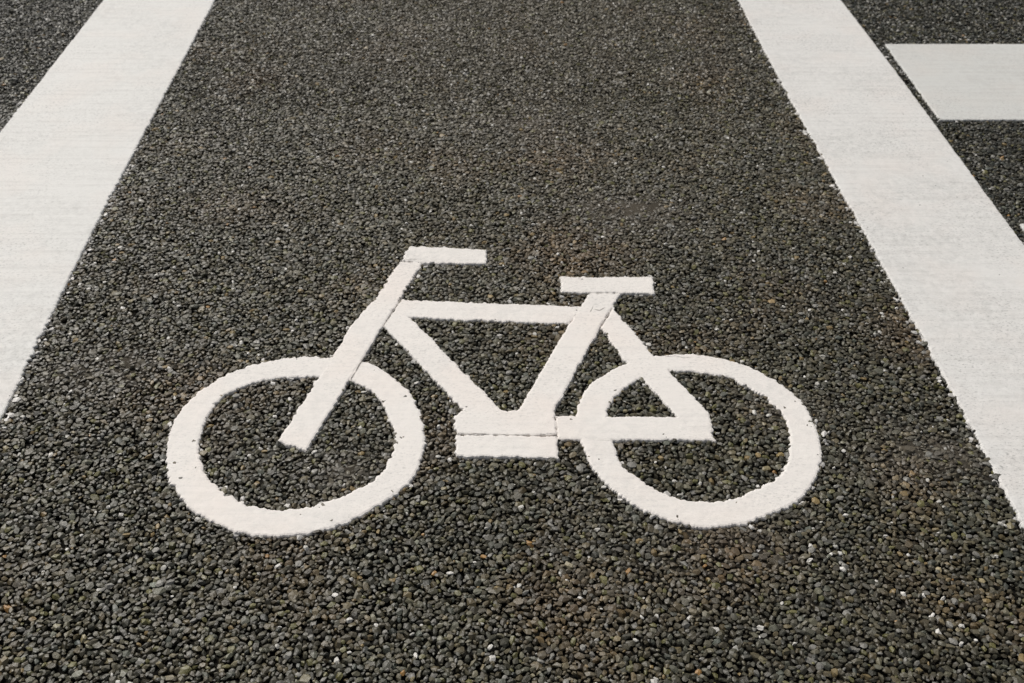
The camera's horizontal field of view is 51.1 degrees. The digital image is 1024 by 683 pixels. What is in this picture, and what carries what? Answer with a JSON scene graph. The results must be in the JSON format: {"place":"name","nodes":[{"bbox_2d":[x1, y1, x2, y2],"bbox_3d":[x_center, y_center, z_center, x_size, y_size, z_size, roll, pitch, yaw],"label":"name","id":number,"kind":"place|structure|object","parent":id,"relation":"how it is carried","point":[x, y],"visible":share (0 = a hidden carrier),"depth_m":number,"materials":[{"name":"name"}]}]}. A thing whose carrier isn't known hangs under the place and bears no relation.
{"place":"outdoors","nodes":[
{"label":"outdoors","id":0,"kind":"place"},
{"bbox_2d":[0,0,1023,682],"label":"road","id":1,"kind":"structure","parent":0,"point":[298,178],"depth_m":1.76,"materials":[{"name":"stone"}]},
{"bbox_2d":[0,0,214,426],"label":"lane line","id":2,"kind":"object","parent":1,"relation":"on","point":[73,132],"visible":1,"depth_m":2.38,"materials":[{"name":"white paint"}]},
{"bbox_2d":[165,246,821,539],"bbox_3d":[-0.029,0.044,1.766,0.996,0.007,0.739,0,38,0],"label":"bicycle symbol","id":3,"kind":"object","parent":1,"relation":"on","point":[488,428],"visible":1,"depth_m":1.68,"materials":[{"name":"white paint"}]},
{"bbox_2d":[738,0,1023,528],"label":"lane line","id":4,"kind":"object","parent":1,"relation":"on","point":[945,243],"visible":1,"depth_m":2.16,"materials":[{"name":"white paint"}]},
{"bbox_2d":[885,44,1023,121],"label":"crosswalk bar","id":5,"kind":"object","parent":1,"relation":"on","point":[967,82],"visible":1,"depth_m":2.66,"materials":[{"name":"white paint"}]}
]}

